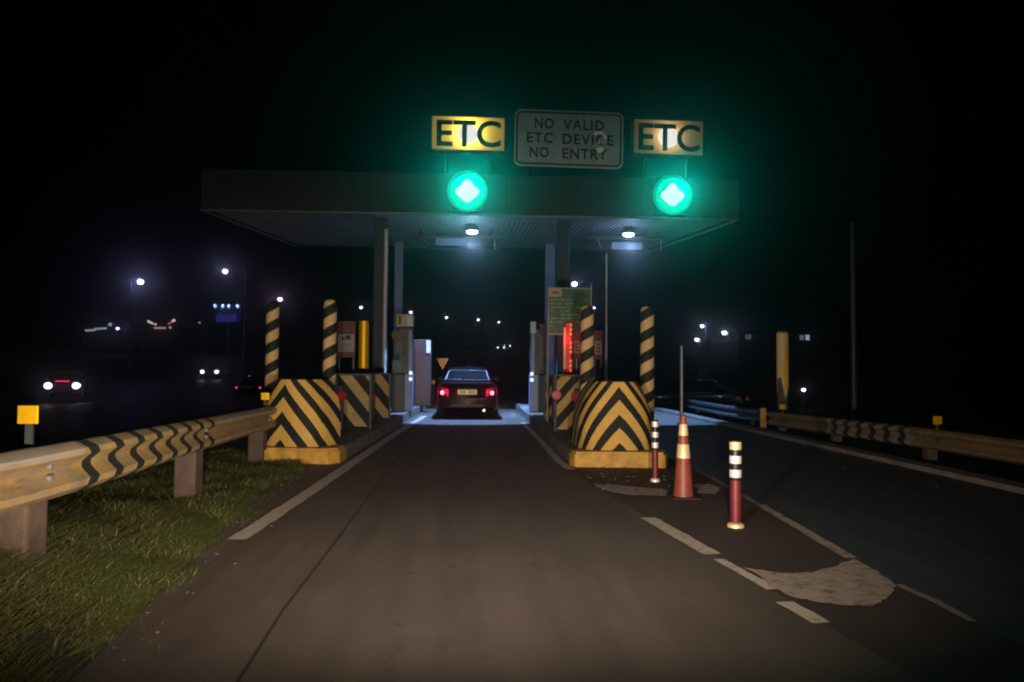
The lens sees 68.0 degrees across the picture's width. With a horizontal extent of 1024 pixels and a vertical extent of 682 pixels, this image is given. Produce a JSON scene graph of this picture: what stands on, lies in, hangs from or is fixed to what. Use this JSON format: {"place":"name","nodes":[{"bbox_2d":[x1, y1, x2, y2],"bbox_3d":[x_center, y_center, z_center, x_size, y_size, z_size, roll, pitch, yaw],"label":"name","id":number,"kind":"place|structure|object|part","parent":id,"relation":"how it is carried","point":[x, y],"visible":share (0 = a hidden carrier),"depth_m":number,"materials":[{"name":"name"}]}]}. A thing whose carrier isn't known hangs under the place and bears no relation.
{"place":"outdoors","nodes":[
{"label":"outdoors","id":0,"kind":"place"},
{"bbox_2d":[0,444,316,681],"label":"grass","id":1,"kind":"structure","parent":0,"point":[181,529],"depth_m":5.01,"materials":[{"name":"green plant"}]},
{"bbox_2d":[0,351,392,450],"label":"highway","id":2,"kind":"structure","parent":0,"point":[172,392],"depth_m":46.77,"materials":[{"name":"black asphalt"}]},
{"bbox_2d":[0,409,17,412],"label":"highway marking","id":3,"kind":"object","parent":2,"relation":"on","point":[1,411],"visible":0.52,"depth_m":31.75,"materials":[{"name":"paint"}]},
{"bbox_2d":[44,370,87,397],"bbox_3d":[-23.908,2.294,40.757,1.840,1.450,4.658,1,-2,-25],"label":"car","id":4,"kind":"object","parent":2,"relation":"on","point":[67,382],"visible":1,"depth_m":39.52,"materials":[{"name":"black paint"}]},
{"bbox_2d":[65,402,92,412],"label":"highway marking","id":5,"kind":"object","parent":2,"relation":"on","point":[83,407],"visible":1,"depth_m":34.43,"materials":[{"name":"paint"}]},
{"bbox_2d":[200,364,221,378],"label":"car","id":6,"kind":"object","parent":2,"relation":"on","point":[211,370],"visible":0.98,"depth_m":71.04,"materials":[{"name":"black paint"}]},
{"bbox_2d":[234,374,264,398],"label":"car","id":7,"kind":"object","parent":2,"relation":"on","point":[251,385],"visible":0.69,"depth_m":43.26,"materials":[{"name":"black paint"}]},
{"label":"rear window","id":8,"kind":"part","parent":7,"relation":"part of","materials":[{"name":"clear glass"}]},
{"bbox_2d":[431,350,529,383],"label":"road","id":9,"kind":"structure","parent":0,"point":[508,366],"depth_m":92.25,"materials":[{"name":"black asphalt"}]},
{"bbox_2d":[496,344,504,349],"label":"car","id":10,"kind":"object","parent":9,"relation":"on","point":[500,347],"visible":0.86,"depth_m":150.36,"materials":[{"name":"black paint"}]},
{"bbox_2d":[503,343,510,348],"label":"car","id":11,"kind":"object","parent":9,"relation":"on","point":[507,345],"visible":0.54,"depth_m":156.39,"materials":[{"name":"black paint"}]},
{"bbox_2d":[0,349,1023,681],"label":"ground","id":12,"kind":"structure","parent":0,"point":[972,395],"depth_m":59.88,"materials":[{"name":"soil"}]},
{"bbox_2d":[78,323,142,353],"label":"roadside building","id":13,"kind":"structure","parent":12,"relation":"on","point":[103,340],"depth_m":117.27,"materials":[{"name":"paint"}]},
{"bbox_2d":[115,327,126,353],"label":"street lamp","id":14,"kind":"object","parent":12,"relation":"on","point":[117,328],"visible":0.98,"depth_m":115.09,"materials":[{"name":"metal"}]},
{"bbox_2d":[128,279,143,375],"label":"street lamp","id":15,"kind":"object","parent":12,"relation":"on","point":[140,281],"visible":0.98,"depth_m":73.25,"materials":[{"name":"metal"}]},
{"bbox_2d":[0,406,276,566],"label":"guardrail","id":16,"kind":"object","parent":12,"relation":"on","point":[34,480],"visible":0.95,"depth_m":4.88,"materials":[{"name":"metal"}]},
{"bbox_2d":[17,405,38,447],"bbox_3d":[-2.722,0.524,4.272,0.112,0.323,0.032,1,-2,-3],"label":"delineator","id":17,"kind":"object","parent":16,"relation":"on","point":[28,416],"visible":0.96,"depth_m":4.26,"materials":[{"name":"paint"}]},
{"bbox_2d":[261,393,268,406],"bbox_3d":[-3.548,0.883,10.909,0.112,0.279,0.032,1,-2,-3],"label":"delineator","id":18,"kind":"object","parent":16,"relation":"attached to","point":[265,397],"visible":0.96,"depth_m":10.90,"materials":[{"name":"paint"}]},
{"bbox_2d":[142,319,200,353],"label":"roadside building","id":19,"kind":"structure","parent":12,"relation":"on","point":[169,340],"depth_m":117.76,"materials":[{"name":"paint"}]},
{"bbox_2d":[197,321,208,354],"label":"street lamp","id":20,"kind":"object","parent":12,"relation":"on","point":[199,322],"visible":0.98,"depth_m":117.73,"materials":[{"name":"metal"}]},
{"bbox_2d":[214,304,240,357],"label":"billboard","id":21,"kind":"object","parent":12,"relation":"on","point":[228,313],"visible":1,"depth_m":108.25,"materials":[{"name":"paint"}]},
{"bbox_2d":[221,268,245,378],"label":"street lamp","id":22,"kind":"object","parent":12,"relation":"on","point":[225,271],"visible":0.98,"depth_m":65.93,"materials":[{"name":"metal"}]},
{"bbox_2d":[267,297,282,302],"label":"street lamp","id":23,"kind":"object","parent":12,"relation":"on","point":[279,298],"visible":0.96,"depth_m":83.89,"materials":[{"name":"metal"}]},
{"bbox_2d":[359,305,371,362],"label":"street lamp","id":24,"kind":"object","parent":12,"relation":"on","point":[360,306],"visible":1,"depth_m":99.20,"materials":[{"name":"metal"}]},
{"bbox_2d":[445,316,454,350],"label":"street lamp","id":25,"kind":"object","parent":12,"relation":"on","point":[446,317],"visible":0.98,"depth_m":127.74,"materials":[{"name":"metal"}]},
{"bbox_2d":[571,280,592,306],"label":"street lamp","id":26,"kind":"object","parent":12,"relation":"on","point":[574,283],"visible":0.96,"depth_m":60.54,"materials":[{"name":"metal"}]},
{"bbox_2d":[693,337,700,379],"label":"street lamp","id":27,"kind":"object","parent":12,"relation":"on","point":[696,339],"visible":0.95,"depth_m":66.89,"materials":[{"name":"metal"}]},
{"bbox_2d":[698,323,705,341],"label":"street lamp","id":28,"kind":"object","parent":12,"relation":"on","point":[701,325],"visible":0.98,"depth_m":62.91,"materials":[{"name":"metal"}]},
{"bbox_2d":[654,379,751,418],"bbox_3d":[6.744,2.160,28.950,4.520,1.450,1.840,-1,-2,25],"label":"car","id":29,"kind":"object","parent":12,"relation":"on","point":[714,391],"visible":0.59,"depth_m":28.11,"materials":[{"name":"black paint"}]},
{"bbox_3d":[6.570,1.709,28.302,2.100,0.366,0.139,-1,-2,25],"label":"side window","id":30,"kind":"part","parent":29,"relation":"part of","materials":[{"name":"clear glass"}]},
{"bbox_3d":[8.037,1.714,28.364,0.397,0.248,1.170,-1,-2,25],"label":"rear window","id":31,"kind":"part","parent":29,"relation":"part of","materials":[{"name":"glass"}]},
{"bbox_2d":[671,397,759,426],"bbox_3d":[5.960,2.347,25.081,0.381,0.941,14.449,0,-2,1],"label":"guardrail","id":32,"kind":"object","parent":12,"relation":"on","point":[752,415],"visible":0.64,"depth_m":20.79,"materials":[{"name":"metal"}]},
{"bbox_2d":[700,342,738,389],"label":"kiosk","id":33,"kind":"object","parent":12,"relation":"on","point":[719,361],"visible":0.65,"depth_m":61.06,"materials":[{"name":"black"}]},
{"bbox_2d":[720,330,728,339],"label":"street lamp","id":34,"kind":"object","parent":12,"relation":"on","point":[724,332],"visible":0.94,"depth_m":63.01,"materials":[{"name":"metal"}]},
{"bbox_2d":[760,408,765,428],"bbox_3d":[5.778,2.106,17.460,0.122,1.132,0.080,1,-2,-3],"label":"end marker","id":35,"kind":"object","parent":12,"relation":"on","point":[762,418],"visible":0.45,"depth_m":17.43,"materials":[{"name":"yellow paint"}]},
{"bbox_2d":[712,331,830,367],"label":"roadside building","id":36,"kind":"structure","parent":12,"relation":"on","point":[806,349],"depth_m":97.24,"materials":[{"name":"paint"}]},
{"bbox_2d":[776,331,788,433],"bbox_3d":[6.763,1.175,18.948,0.290,2.846,0.290,1,-2,-3],"label":"marked pole","id":37,"kind":"object","parent":12,"relation":"on","point":[782,345],"visible":0.84,"depth_m":18.85,"materials":[{"name":"yellow metal"}]},
{"bbox_2d":[850,222,857,420],"bbox_3d":[9.705,-0.334,21.561,0.360,6.100,0.360,1,-2,-3],"label":"thin pole","id":38,"kind":"object","parent":12,"relation":"on","point":[853,344],"visible":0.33,"depth_m":21.51,"materials":[{"name":"metal"}]},
{"bbox_2d":[766,412,1023,464],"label":"guardrail","id":39,"kind":"object","parent":12,"relation":"on","point":[1009,450],"visible":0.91,"depth_m":11.79,"materials":[{"name":"metal"}]},
{"bbox_2d":[780,404,784,422],"bbox_3d":[5.881,1.589,16.486,0.116,0.426,0.032,1,-2,-3],"label":"delineator","id":40,"kind":"object","parent":39,"relation":"attached to","point":[782,407],"visible":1,"depth_m":16.48,"materials":[{"name":"paint"}]},
{"bbox_2d":[933,416,941,442],"bbox_3d":[6.339,1.318,11.309,0.132,0.394,0.032,1,-2,-3],"label":"delineator","id":41,"kind":"object","parent":39,"relation":"attached to","point":[937,420],"visible":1,"depth_m":11.30,"materials":[{"name":"paint"}]},
{"bbox_2d":[0,0,1023,361],"label":"sky","id":42,"kind":"structure","parent":0,"point":[902,121],"materials":[{"name":"black"}]},
{"bbox_2d":[71,388,981,681],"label":"road","id":43,"kind":"structure","parent":0,"point":[487,564],"depth_m":4.55,"materials":[{"name":"grey asphalt"}]},
{"bbox_2d":[236,431,417,681],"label":"road joint","id":44,"kind":"object","parent":43,"relation":"on","point":[241,675],"visible":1,"depth_m":4.50,"materials":[{"name":"black asphalt"}]},
{"bbox_2d":[228,416,426,538],"bbox_3d":[-2.313,1.818,13.571,0.218,0.001,15.392,0,-2,-1],"label":"lane marking","id":45,"kind":"object","parent":43,"relation":"on","point":[267,519],"visible":1,"depth_m":8.11,"materials":[{"name":"paint"}]},
{"bbox_2d":[264,406,427,463],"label":"toll island","id":46,"kind":"structure","parent":43,"relation":"on","point":[354,439],"depth_m":11.65,"materials":[{"name":"concrete"}]},
{"bbox_2d":[265,301,279,400],"bbox_3d":[-3.929,0.589,12.399,0.210,2.470,0.210,1,-2,-3],"label":"striped pole","id":47,"kind":"object","parent":46,"relation":"on","point":[272,343],"visible":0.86,"depth_m":12.33,"materials":[{"name":"yellow metal"}]},
{"bbox_2d":[267,379,340,446],"bbox_3d":[-3.174,1.053,11.245,1.080,0.970,0.800,0,-2,21],"label":"crash barrier","id":48,"kind":"object","parent":46,"relation":"on","point":[307,413],"visible":0.81,"depth_m":10.93,"materials":[{"name":"yellow concrete"}]},
{"bbox_2d":[322,299,336,387],"bbox_3d":[-2.927,0.453,12.156,0.210,2.240,0.210,1,-2,-3],"label":"striped pole","id":49,"kind":"object","parent":46,"relation":"on","point":[329,335],"visible":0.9,"depth_m":12.09,"materials":[{"name":"yellow metal"}]},
{"bbox_2d":[337,385,343,429],"bbox_3d":[-3.192,1.233,14.117,0.110,0.820,0.110,1,-2,-3],"label":"slim post","id":50,"kind":"object","parent":46,"relation":"on","point":[340,387],"visible":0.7,"depth_m":14.07,"materials":[{"name":"grey metal"}]},
{"bbox_2d":[337,391,346,400],"bbox_3d":[-3.161,1.015,14.032,0.196,0.196,0.050,1,-2,-3],"label":"reflector","id":51,"kind":"object","parent":50,"relation":"attached to","point":[342,395],"visible":0.73,"depth_m":14.01,"materials":[{"name":"red plastic"}]},
{"bbox_2d":[337,321,355,372],"bbox_3d":[-3.556,0.645,16.252,0.382,2.145,0.084,1,-2,-3],"label":"notice board","id":52,"kind":"object","parent":46,"relation":"on","point":[346,332],"visible":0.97,"depth_m":16.25,"materials":[{"name":"paint"}]},
{"bbox_2d":[336,373,372,428],"bbox_3d":[-2.974,1.128,14.233,0.688,1.041,0.090,1,-2,-3],"label":"guard panel","id":53,"kind":"object","parent":46,"relation":"on","point":[358,400],"visible":0.75,"depth_m":14.21,"materials":[{"name":"multicoloured paint"}]},
{"bbox_2d":[358,321,368,373],"bbox_3d":[-3.329,0.648,17.009,0.214,2.199,0.169,2,-2,-32],"label":"yellow marker","id":54,"kind":"object","parent":46,"relation":"on","point":[363,356],"visible":0.84,"depth_m":16.96,"materials":[{"name":"paint"}]},
{"bbox_2d":[372,373,390,419],"bbox_3d":[-2.878,1.222,16.739,0.405,1.038,0.090,1,-2,-15],"label":"guard panel","id":55,"kind":"object","parent":46,"relation":"on","point":[381,391],"visible":0.96,"depth_m":16.71,"materials":[{"name":"grey paint"}]},
{"bbox_2d":[391,314,413,411],"bbox_3d":[-2.919,0.585,20.265,0.573,2.570,0.606,1,-2,-3],"label":"toll machine","id":56,"kind":"object","parent":46,"relation":"on","point":[402,381],"visible":1,"depth_m":20.04,"materials":[{"name":"black plastic"}]},
{"bbox_2d":[403,336,405,356],"bbox_3d":[-2.845,0.139,20.096,0.077,0.550,0.018,1,-2,-3],"label":"reader window","id":57,"kind":"structure","parent":56,"relation":"in","point":[404,337],"depth_m":20.08,"materials":[{"name":"black plastic"}]},
{"bbox_2d":[413,339,431,405],"bbox_3d":[-2.748,0.970,23.304,0.524,2.026,0.530,1,-2,-3],"label":"gate cabinet","id":58,"kind":"object","parent":46,"relation":"on","point":[422,365],"visible":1,"depth_m":23.06,"materials":[{"name":"grey metal"}]},
{"bbox_3d":[-2.795,1.086,23.055,0.301,1.576,0.011,1,-2,-3],"label":"door panel","id":59,"kind":"part","parent":58,"relation":"part of","materials":[{"name":"grey metal"}]},
{"bbox_2d":[200,169,739,374],"bbox_3d":[-1.169,-1.198,23.252,14.509,6.380,5.966,1,-2,-3],"label":"toll canopy","id":60,"kind":"object","parent":46,"relation":"on","point":[381,213],"visible":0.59,"depth_m":20.76,"materials":[{"name":"metal"}]},
{"bbox_2d":[411,229,500,249],"bbox_3d":[-1.683,-3.074,22.935,2.696,0.621,0.170,1,-2,-3],"label":"antenna bar","id":61,"kind":"object","parent":60,"relation":"hanging from","point":[448,240],"visible":1,"depth_m":22.87,"materials":[{"name":"paint"}]},
{"bbox_2d":[447,171,487,211],"bbox_3d":[-1.188,-3.982,20.203,1.080,1.080,0.500,1,-2,-3],"label":"traffic signal","id":62,"kind":"object","parent":60,"relation":"attached to","point":[467,191],"visible":1,"depth_m":20.16,"materials":[{"name":"green glass"}]},
{"bbox_2d":[431,115,505,174],"bbox_3d":[-1.178,-5.194,20.378,1.976,1.583,0.494,1,-2,-3],"label":"lane sign","id":63,"kind":"object","parent":60,"relation":"on","point":[461,134],"visible":1,"depth_m":20.17,"materials":[{"name":"yellow metal"}]},
{"bbox_2d":[465,224,478,234],"bbox_3d":[-1.161,-3.249,22.102,0.408,0.285,0.408,1,-2,-3],"label":"ceiling lamp","id":64,"kind":"object","parent":60,"relation":"attached to","point":[472,229],"visible":1,"depth_m":21.97,"materials":[{"name":"glass"}]},
{"bbox_2d":[514,109,623,179],"bbox_3d":[1.506,-5.228,20.491,2.932,1.848,0.587,1,-2,-3],"label":"entry sign","id":65,"kind":"object","parent":60,"relation":"on","point":[569,139],"visible":1,"depth_m":20.26,"materials":[{"name":"metal"}]},
{"bbox_2d":[586,232,666,250],"bbox_3d":[3.500,-3.049,23.204,2.491,0.572,0.170,1,-2,-3],"label":"antenna bar","id":66,"kind":"object","parent":60,"relation":"attached to","point":[628,245],"visible":0.99,"depth_m":23.16,"materials":[{"name":"paint"}]},
{"bbox_2d":[622,227,634,236],"bbox_3d":[3.431,-3.204,22.340,0.408,0.285,0.408,1,-2,-3],"label":"ceiling lamp","id":67,"kind":"object","parent":60,"relation":"attached to","point":[628,231],"visible":1,"depth_m":22.20,"materials":[{"name":"paint"}]},
{"bbox_2d":[630,118,703,177],"bbox_3d":[4.199,-5.163,20.658,1.938,1.625,0.494,1,-2,-3],"label":"lane sign","id":68,"kind":"object","parent":60,"relation":"on","point":[667,138],"visible":0.98,"depth_m":20.45,"materials":[{"name":"yellow metal"}]},
{"bbox_2d":[653,175,691,215],"bbox_3d":[4.326,-3.933,20.489,1.080,1.080,0.500,1,-2,-3],"label":"traffic signal","id":69,"kind":"object","parent":60,"relation":"attached to","point":[672,194],"visible":1,"depth_m":20.44,"materials":[{"name":"green glass"}]},
{"bbox_2d":[436,358,448,376],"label":"give way sign","id":70,"kind":"object","parent":43,"relation":"on","point":[442,362],"visible":0.81,"depth_m":41.84,"materials":[{"name":"metal"}]},
{"bbox_2d":[436,365,497,416],"bbox_3d":[-1.310,1.438,22.445,1.840,1.450,4.520,1,-2,-3],"label":"car","id":71,"kind":"object","parent":43,"relation":"on","point":[467,387],"visible":1,"depth_m":20.32,"materials":[{"name":"red paint"}]},
{"bbox_3d":[-1.232,0.953,21.041,1.170,0.248,0.397,1,-2,-3],"label":"rear window","id":72,"kind":"part","parent":71,"relation":"part of","materials":[{"name":"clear glass"}]},
{"bbox_2d":[520,422,573,468],"bbox_3d":[0.527,1.877,14.565,0.183,0.001,8.872,1,-2,-3],"label":"lane marking","id":73,"kind":"object","parent":43,"relation":"on","point":[552,453],"visible":1,"depth_m":12.64,"materials":[{"name":"paint"}]},
{"bbox_2d":[514,401,667,467],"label":"toll island","id":74,"kind":"structure","parent":43,"relation":"on","point":[559,441],"depth_m":10.54,"materials":[{"name":"concrete"}]},
{"bbox_2d":[529,321,549,411],"bbox_3d":[0.772,0.697,20.466,0.596,2.420,0.580,1,-2,-3],"label":"toll machine","id":75,"kind":"object","parent":74,"relation":"on","point":[537,353],"visible":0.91,"depth_m":20.26,"materials":[{"name":"black plastic"}]},
{"bbox_2d":[535,337,538,357],"bbox_3d":[0.678,0.174,20.279,0.106,0.550,0.018,1,-2,-3],"label":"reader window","id":76,"kind":"structure","parent":75,"relation":"in","point":[536,338],"depth_m":20.27,"materials":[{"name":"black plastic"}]},
{"bbox_2d":[543,375,553,420],"bbox_3d":[0.821,1.269,16.931,0.244,1.018,0.090,0,-2,7],"label":"guard panel","id":77,"kind":"object","parent":74,"relation":"on","point":[551,399],"visible":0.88,"depth_m":16.89,"materials":[{"name":"grey paint"}]},
{"bbox_2d":[554,374,579,431],"bbox_3d":[1.020,1.140,13.940,0.504,1.059,0.090,1,-2,-3],"label":"guard panel","id":78,"kind":"object","parent":74,"relation":"on","point":[565,385],"visible":0.72,"depth_m":13.91,"materials":[{"name":"yellow paint"}]},
{"bbox_2d":[552,390,560,399],"bbox_3d":[0.814,0.985,13.840,0.172,0.172,0.050,1,-2,-3],"label":"reflector","id":79,"kind":"object","parent":78,"relation":"attached to","point":[556,394],"visible":1,"depth_m":13.82,"materials":[{"name":"red plastic"}]},
{"bbox_2d":[563,323,571,373],"bbox_3d":[1.188,0.682,16.287,0.181,2.149,0.127,1,-2,-3],"label":"warning strip","id":80,"kind":"object","parent":74,"relation":"on","point":[567,347],"visible":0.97,"depth_m":16.26,"materials":[{"name":"paint"}]},
{"bbox_2d":[546,287,591,421],"bbox_3d":[1.257,0.299,16.727,0.982,2.948,0.118,1,-2,-3],"label":"information board","id":81,"kind":"object","parent":74,"relation":"on","point":[564,305],"visible":0.78,"depth_m":16.72,"materials":[{"name":"metal"}]},
{"bbox_2d":[572,331,580,373],"bbox_3d":[1.405,0.779,16.506,0.172,1.974,0.084,1,-2,-3],"label":"notice board","id":82,"kind":"object","parent":74,"relation":"on","point":[576,343],"visible":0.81,"depth_m":16.51,"materials":[{"name":"paint"}]},
{"bbox_2d":[580,305,593,390],"bbox_3d":[1.183,0.518,11.967,0.210,2.160,0.210,1,-2,-3],"label":"striped pole","id":83,"kind":"object","parent":74,"relation":"on","point":[587,348],"visible":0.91,"depth_m":11.90,"materials":[{"name":"yellow metal"}]},
{"bbox_2d":[594,331,601,380],"bbox_3d":[1.917,0.777,16.934,0.191,2.018,0.084,1,-2,-3],"label":"notice board","id":84,"kind":"object","parent":74,"relation":"on","point":[597,344],"visible":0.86,"depth_m":16.93,"materials":[{"name":"paint"}]},
{"bbox_2d":[605,254,607,380],"bbox_3d":[2.459,-0.188,19.775,0.128,4.163,0.128,1,-2,-3],"label":"thin pole","id":85,"kind":"object","parent":74,"relation":"on","point":[606,290],"visible":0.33,"depth_m":19.77,"materials":[{"name":"grey metal"}]},
{"bbox_2d":[572,380,651,450],"bbox_3d":[1.507,1.090,11.382,1.100,0.970,1.400,0,-2,-1],"label":"crash barrier","id":86,"kind":"object","parent":74,"relation":"on","point":[611,415],"visible":0.97,"depth_m":10.77,"materials":[{"name":"yellow concrete"}]},
{"bbox_2d":[640,306,653,419],"bbox_3d":[2.141,0.527,12.017,0.220,2.160,0.220,1,-2,-3],"label":"striped pole","id":87,"kind":"object","parent":74,"relation":"on","point":[647,350],"visible":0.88,"depth_m":11.94,"materials":[{"name":"yellow metal"}]},
{"bbox_2d":[642,517,720,553],"bbox_3d":[1.351,1.577,6.210,0.158,0.001,1.377,1,-2,-9],"label":"lane marking","id":88,"kind":"object","parent":43,"relation":"on","point":[692,542],"visible":1,"depth_m":6.11,"materials":[{"name":"paint"}]},
{"bbox_2d":[714,559,775,588],"bbox_3d":[1.536,1.535,5.025,0.090,0.001,0.749,1,-2,-10],"label":"lane marking","id":89,"kind":"object","parent":43,"relation":"on","point":[751,577],"visible":1,"depth_m":4.99,"materials":[{"name":"paint"}]},
{"bbox_2d":[571,458,1023,681],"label":"gore area","id":90,"kind":"object","parent":43,"relation":"on","point":[920,638],"visible":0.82,"depth_m":4.47,"materials":[{"name":"concrete"}]},
{"bbox_2d":[594,484,668,495],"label":"gore marking","id":91,"kind":"object","parent":90,"relation":"on","point":[630,490],"visible":0.95,"depth_m":8.41,"materials":[{"name":"paint"}]},
{"bbox_2d":[650,419,659,481],"bbox_3d":[1.726,1.321,9.152,0.118,0.742,0.118,1,-2,-3],"label":"flexible post","id":92,"kind":"object","parent":90,"relation":"on","point":[655,442],"visible":1,"depth_m":9.12,"materials":[{"name":"red plastic"}]},
{"bbox_2d":[666,415,700,499],"bbox_3d":[1.805,1.215,7.993,0.300,0.870,0.300,1,-2,-3],"label":"traffic cone","id":93,"kind":"object","parent":90,"relation":"on","point":[683,486],"visible":1,"depth_m":7.93,"materials":[{"name":"orange plastic"}]},
{"bbox_2d":[695,484,719,493],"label":"gore marking","id":94,"kind":"object","parent":90,"relation":"on","point":[704,488],"visible":1,"depth_m":8.59,"materials":[{"name":"paint"}]},
{"bbox_2d":[727,440,743,528],"bbox_3d":[1.924,1.226,6.531,0.146,0.742,0.146,1,-2,-3],"label":"flexible post","id":95,"kind":"object","parent":90,"relation":"on","point":[735,462],"visible":1,"depth_m":6.49,"materials":[{"name":"red plastic"}]},
{"bbox_2d":[755,504,856,557],"bbox_3d":[2.455,1.593,6.518,0.106,0.001,2.167,0,-2,1],"label":"lane marking","id":96,"kind":"object","parent":90,"relation":"on","point":[825,542],"visible":1,"depth_m":6.24,"materials":[{"name":"paint"}]},
{"bbox_2d":[743,559,895,605],"bbox_3d":[2.032,1.532,4.857,0.891,0.001,1.074,1,-2,-3],"label":"gore marking","id":97,"kind":"object","parent":90,"relation":"on","point":[853,582],"visible":1,"depth_m":4.77,"materials":[{"name":"paint"}]},
{"bbox_2d":[776,601,828,622],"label":"lane marking","id":98,"kind":"object","parent":43,"relation":"on","point":[807,614],"visible":1,"depth_m":4.21,"materials":[{"name":"paint"}]},
{"bbox_2d":[654,406,1023,493],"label":"kerb","id":99,"kind":"structure","parent":43,"relation":"on","point":[997,482],"depth_m":11.40,"materials":[{"name":"concrete"}]},
{"bbox_2d":[658,423,1023,644],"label":"lane","id":100,"kind":"structure","parent":43,"relation":"on","point":[958,544],"depth_m":7.22,"materials":[{"name":"grey asphalt"}]},
{"bbox_2d":[677,346,683,427],"bbox_3d":[3.959,1.071,17.703,0.200,1.919,0.200,1,-2,-3],"label":"thin pole","id":101,"kind":"object","parent":100,"relation":"on","point":[681,385],"visible":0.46,"depth_m":17.67,"materials":[{"name":"metal"}]},
{"bbox_2d":[694,469,760,503],"bbox_3d":[2.482,1.683,8.955,0.076,0.001,2.664,0,-2,0],"label":"lane marking","id":102,"kind":"object","parent":100,"relation":"on","point":[728,487],"visible":0.85,"depth_m":8.88,"materials":[{"name":"paint"}]},
{"bbox_2d":[894,584,977,620],"bbox_3d":[2.464,1.516,4.424,0.080,0.001,0.705,1,-2,-4],"label":"lane marking","id":103,"kind":"object","parent":100,"relation":"on","point":[945,606],"visible":1,"depth_m":4.40,"materials":[{"name":"paint"}]},
{"bbox_2d":[801,388,805,408],"bbox_3d":[14.111,2.797,36.708,0.192,1.022,0.197,1,-2,-3],"label":"garden lamp","id":104,"kind":"object","parent":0,"point":[803,389],"visible":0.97,"depth_m":36.66,"materials":[{"name":"paint"}]},
{"bbox_3d":[1.181,1.269,13.894,0.100,0.800,0.100,1,-2,-3],"label":"slim post","id":105,"kind":"object","parent":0,"visible":0},
{"bbox_2d":[571,391,578,401],"bbox_3d":[1.176,1.014,13.807,0.196,0.196,0.050,1,-2,-3],"label":"reflector","id":106,"kind":"object","parent":105,"relation":"attached to","point":[574,395],"visible":0.57,"depth_m":13.78,"materials":[{"name":"red plastic"}]}
]}

